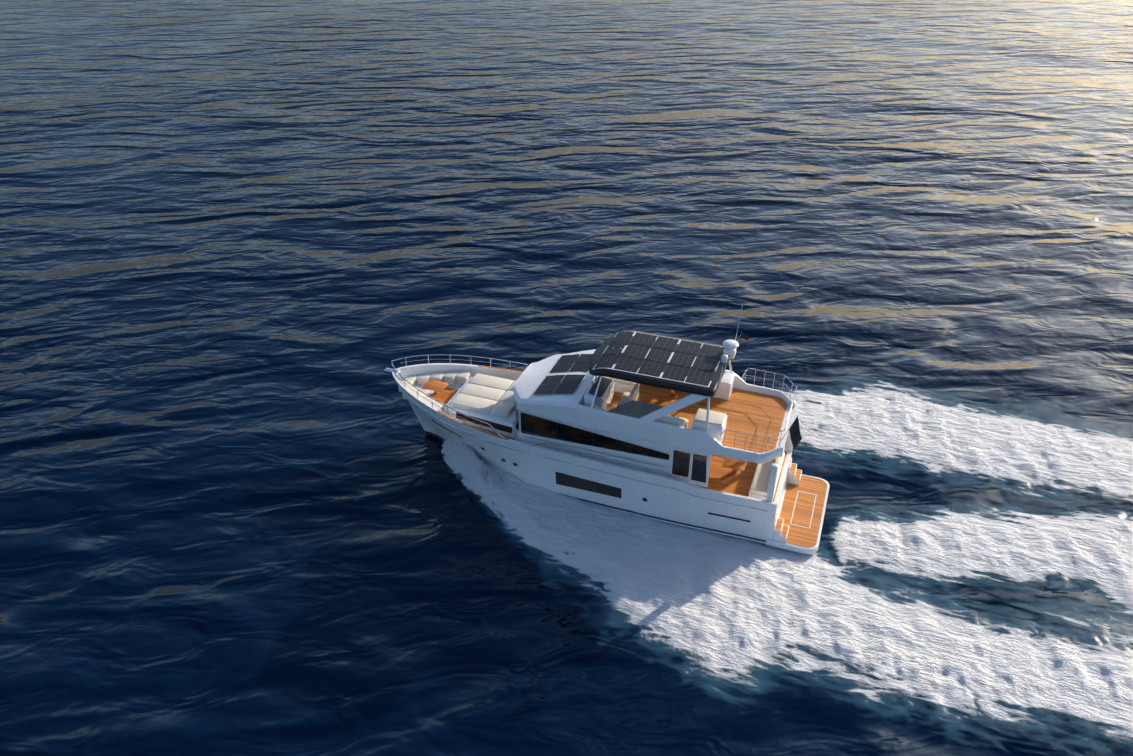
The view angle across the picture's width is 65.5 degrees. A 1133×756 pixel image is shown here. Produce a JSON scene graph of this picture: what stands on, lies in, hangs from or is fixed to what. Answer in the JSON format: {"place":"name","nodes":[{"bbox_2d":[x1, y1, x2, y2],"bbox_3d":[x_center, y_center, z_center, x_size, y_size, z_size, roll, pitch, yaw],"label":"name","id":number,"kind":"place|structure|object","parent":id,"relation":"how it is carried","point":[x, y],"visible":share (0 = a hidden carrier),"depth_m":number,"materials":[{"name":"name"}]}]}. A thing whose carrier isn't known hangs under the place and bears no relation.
{"place":"outdoors","nodes":[
{"label":"outdoors","id":0,"kind":"place"},
{"bbox_2d":[0,0,1132,755],"bbox_3d":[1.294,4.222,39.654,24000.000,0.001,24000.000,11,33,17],"label":"sea","id":1,"kind":"structure","parent":0,"point":[250,250],"depth_m":53.94,"materials":[{"name":"blue liquid"}]},
{"bbox_2d":[441,438,601,603],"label":"bow wave","id":2,"kind":"object","parent":1,"relation":"on","point":[483,480],"visible":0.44,"depth_m":38.45,"materials":[{"name":"liquid"}]},
{"bbox_2d":[392,363,792,544],"bbox_3d":[0.450,2.992,39.269,18.200,4.000,5.440,11,33,17],"label":"hull","id":3,"kind":"object","parent":1,"relation":"on","point":[672,504],"visible":0.48,"depth_m":36.36,"materials":[{"name":"white"}]},
{"bbox_2d":[384,368,437,393],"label":"bow hardware","id":4,"kind":"object","parent":3,"relation":"attached to","point":[388,370],"visible":0.48,"depth_m":40.88,"materials":[{"name":"silver metal"}]},
{"bbox_2d":[391,354,529,437],"bbox_3d":[-4.893,0.228,39.898,6.810,0.981,5.283,11,33,17],"label":"bow rail","id":5,"kind":"object","parent":3,"relation":"on","point":[428,359],"visible":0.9,"depth_m":39.94,"materials":[{"name":"silver metal"}]},
{"bbox_2d":[438,365,522,439],"bbox_3d":[-3.208,0.860,39.553,3.600,0.262,5.376,11,33,17],"label":"handrail","id":6,"kind":"object","parent":3,"relation":"on","point":[474,427],"visible":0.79,"depth_m":37.91,"materials":[{"name":"silver metal"}]},
{"bbox_2d":[446,377,516,437],"bbox_3d":[-3.278,1.121,39.743,3.650,0.700,3.700,11,33,17],"label":"trunk","id":7,"kind":"object","parent":3,"relation":"in","point":[510,421],"visible":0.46,"depth_m":38.31,"materials":[{"name":"white plastic"}]},
{"bbox_2d":[456,412,511,432],"bbox_3d":[-3.020,1.137,39.641,2.800,0.280,3.605,11,33,17],"label":"hull window","id":8,"kind":"structure","parent":7,"relation":"on","point":[501,427],"depth_m":38.27,"materials":[{"name":"black glass"}]},
{"bbox_2d":[399,386,767,511],"bbox_3d":[0.534,2.023,38.641,17.421,0.891,5.456,11,33,17],"label":"rub rail","id":9,"kind":"object","parent":3,"relation":"on","point":[583,466],"visible":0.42,"depth_m":36.13,"materials":[{"name":"silver metal"}]},
{"bbox_2d":[431,419,750,521],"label":"hull windows","id":10,"kind":"structure","parent":3,"relation":"in","point":[578,483],"depth_m":36.72,"materials":[{"name":"black glass"}]},
{"bbox_2d":[398,370,784,495],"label":"seat cushions","id":11,"kind":"object","parent":3,"relation":"on","point":[488,394],"visible":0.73,"depth_m":38.92,"materials":[{"name":"beige fabric"}]},
{"bbox_2d":[525,436,662,466],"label":"saloon grab rails","id":12,"kind":"object","parent":3,"relation":"on","point":[594,451],"visible":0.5,"depth_m":36.12,"materials":[{"name":"silver metal"}]},
{"bbox_2d":[436,433,765,541],"bbox_3d":[1.389,3.941,39.441,15.998,0.100,5.022,11,33,17],"label":"hull trim stripe","id":13,"kind":"object","parent":3,"relation":"attached to","point":[668,520],"visible":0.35,"depth_m":36.26,"materials":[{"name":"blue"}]},
{"bbox_2d":[515,406,689,476],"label":"side windows","id":14,"kind":"structure","parent":3,"relation":"on","point":[535,425],"depth_m":35.98,"materials":[{"name":"black glass"}]},
{"bbox_2d":[516,405,691,482],"bbox_3d":[2.115,1.806,37.824,7.650,2.170,4.440,11,33,17],"label":"saloon","id":15,"kind":"object","parent":3,"relation":"on","point":[663,462],"visible":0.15,"depth_m":35.84,"materials":[{"name":"white paint"}]},
{"bbox_2d":[511,349,794,463],"bbox_3d":[3.451,0.737,36.592,11.500,1.040,5.098,11,33,17],"label":"flybridge","id":16,"kind":"object","parent":15,"relation":"on","point":[571,409],"visible":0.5,"depth_m":35.17,"materials":[{"name":"white plastic"}]},
{"bbox_2d":[591,376,620,411],"bbox_3d":[2.204,-0.114,36.613,1.980,0.570,4.760,11,33,17],"label":"windshield","id":17,"kind":"object","parent":16,"relation":"on","point":[601,403],"visible":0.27,"depth_m":34.97,"materials":[{"name":"glass"}]},
{"bbox_2d":[606,400,663,417],"bbox_3d":[3.451,0.105,36.206,2.300,0.620,4.800,11,33,17],"label":"fly glass","id":18,"kind":"object","parent":16,"relation":"in","point":[635,409],"visible":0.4,"depth_m":34.37,"materials":[{"name":"grey glass"}]},
{"bbox_2d":[591,360,731,432],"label":"hardtop supports","id":19,"kind":"object","parent":16,"relation":"on","point":[688,400],"visible":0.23,"depth_m":33.86,"materials":[{"name":"white metal"}]},
{"bbox_2d":[588,330,729,396],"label":"hardtop roof","id":20,"kind":"structure","parent":19,"relation":"on","point":[709,391],"depth_m":34.34,"materials":[{"name":"black paint"}]},
{"bbox_2d":[532,331,723,394],"bbox_3d":[2.584,-0.321,36.322,7.250,1.922,3.500,11,33,17],"label":"solar backing","id":21,"kind":"object","parent":20,"relation":"on","point":[668,361],"visible":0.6,"depth_m":35.82,"materials":[{"name":"white"}]},
{"bbox_2d":[534,331,724,393],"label":"solar panels","id":22,"kind":"object","parent":21,"relation":"on","point":[568,384],"visible":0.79,"depth_m":35.71,"materials":[{"name":"black glass"}]},
{"bbox_2d":[721,339,738,363],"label":"radar dome","id":23,"kind":"structure","parent":19,"relation":"on","point":[730,346],"depth_m":35.30,"materials":[{"name":"white plastic"}]},
{"bbox_2d":[719,304,742,382],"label":"antennas","id":24,"kind":"object","parent":23,"relation":"attached to","point":[735,340],"visible":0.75,"depth_m":35.07,"materials":[{"name":"white paint"}]},
{"bbox_2d":[741,333,748,340],"bbox_3d":[7.096,-1.636,35.066,0.318,0.260,0.051,16,35,24],"label":"courtesy flag","id":25,"kind":"object","parent":24,"relation":"attached to","point":[745,337],"visible":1,"depth_m":35.06,"materials":[{"name":"red fabric"}]},
{"bbox_2d":[716,368,796,453],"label":"fly rails","id":26,"kind":"object","parent":16,"relation":"on","point":[774,433],"visible":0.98,"depth_m":33.58,"materials":[{"name":"silver metal"}]},
{"bbox_2d":[778,415,798,444],"bbox_3d":[8.359,1.970,33.218,0.592,1.562,0.034,17,35,26],"label":"ensign staff","id":27,"kind":"object","parent":26,"relation":"attached to","point":[788,429],"visible":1,"depth_m":33.19,"materials":[{"name":"silver metal"}]},
{"bbox_2d":[789,417,801,450],"bbox_3d":[8.575,2.095,33.016,0.592,1.458,0.164,27,41,37],"label":"ensign flag","id":28,"kind":"object","parent":27,"relation":"attached to","point":[795,434],"visible":1,"depth_m":32.99,"materials":[{"name":"grey fabric"}]},
{"bbox_2d":[535,443,675,479],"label":"side rails","id":29,"kind":"object","parent":3,"relation":"on","point":[605,457],"visible":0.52,"depth_m":35.63,"materials":[{"name":"silver metal"}]},
{"bbox_2d":[766,474,829,553],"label":"swim platform","id":30,"kind":"structure","parent":3,"relation":"attached to","point":[796,548],"depth_m":35.06,"materials":[{"name":"white plastic"}]},
{"bbox_2d":[422,379,826,547],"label":"teak decks","id":31,"kind":"object","parent":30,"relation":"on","point":[754,413],"visible":0.33,"depth_m":36.43,"materials":[{"name":"brown wood"}]},
{"bbox_2d":[614,383,687,427],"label":"fly seat bases","id":32,"kind":"object","parent":31,"relation":"on","point":[621,388],"visible":0.15,"depth_m":37.09,"materials":[{"name":"white plastic"}]},
{"bbox_2d":[584,372,734,442],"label":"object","id":33,"kind":"object","parent":31,"relation":"on","point":[725,388],"visible":0.56,"depth_m":35.76,"materials":[{"name":"white plastic"}]},
{"bbox_2d":[689,418,792,501],"bbox_3d":[7.250,2.946,36.294,3.300,2.480,4.840,11,33,17],"label":"bulkhead","id":34,"kind":"object","parent":31,"relation":"on","point":[772,486],"visible":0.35,"depth_m":34.35,"materials":[{"name":"white plastic"}]},
{"bbox_2d":[790,491,816,528],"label":"platform hatch lines","id":35,"kind":"object","parent":31,"relation":"on","point":[812,511],"visible":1,"depth_m":36.61,"materials":[{"name":"white paint"}]},
{"bbox_2d":[772,459,801,542],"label":"stern stairs","id":36,"kind":"structure","parent":30,"relation":"on","point":[776,534],"depth_m":35.30,"materials":[{"name":"white plastic"}]},
{"bbox_2d":[442,373,1132,755],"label":"wake foam","id":37,"kind":"object","parent":1,"relation":"on","point":[732,605],"visible":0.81,"depth_m":34.10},
{"bbox_2d":[691,454,706,482],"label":"window","id":38,"kind":"structure","parent":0,"point":[699,468],"depth_m":34.53,"materials":[{"name":"black glass"}]}
]}

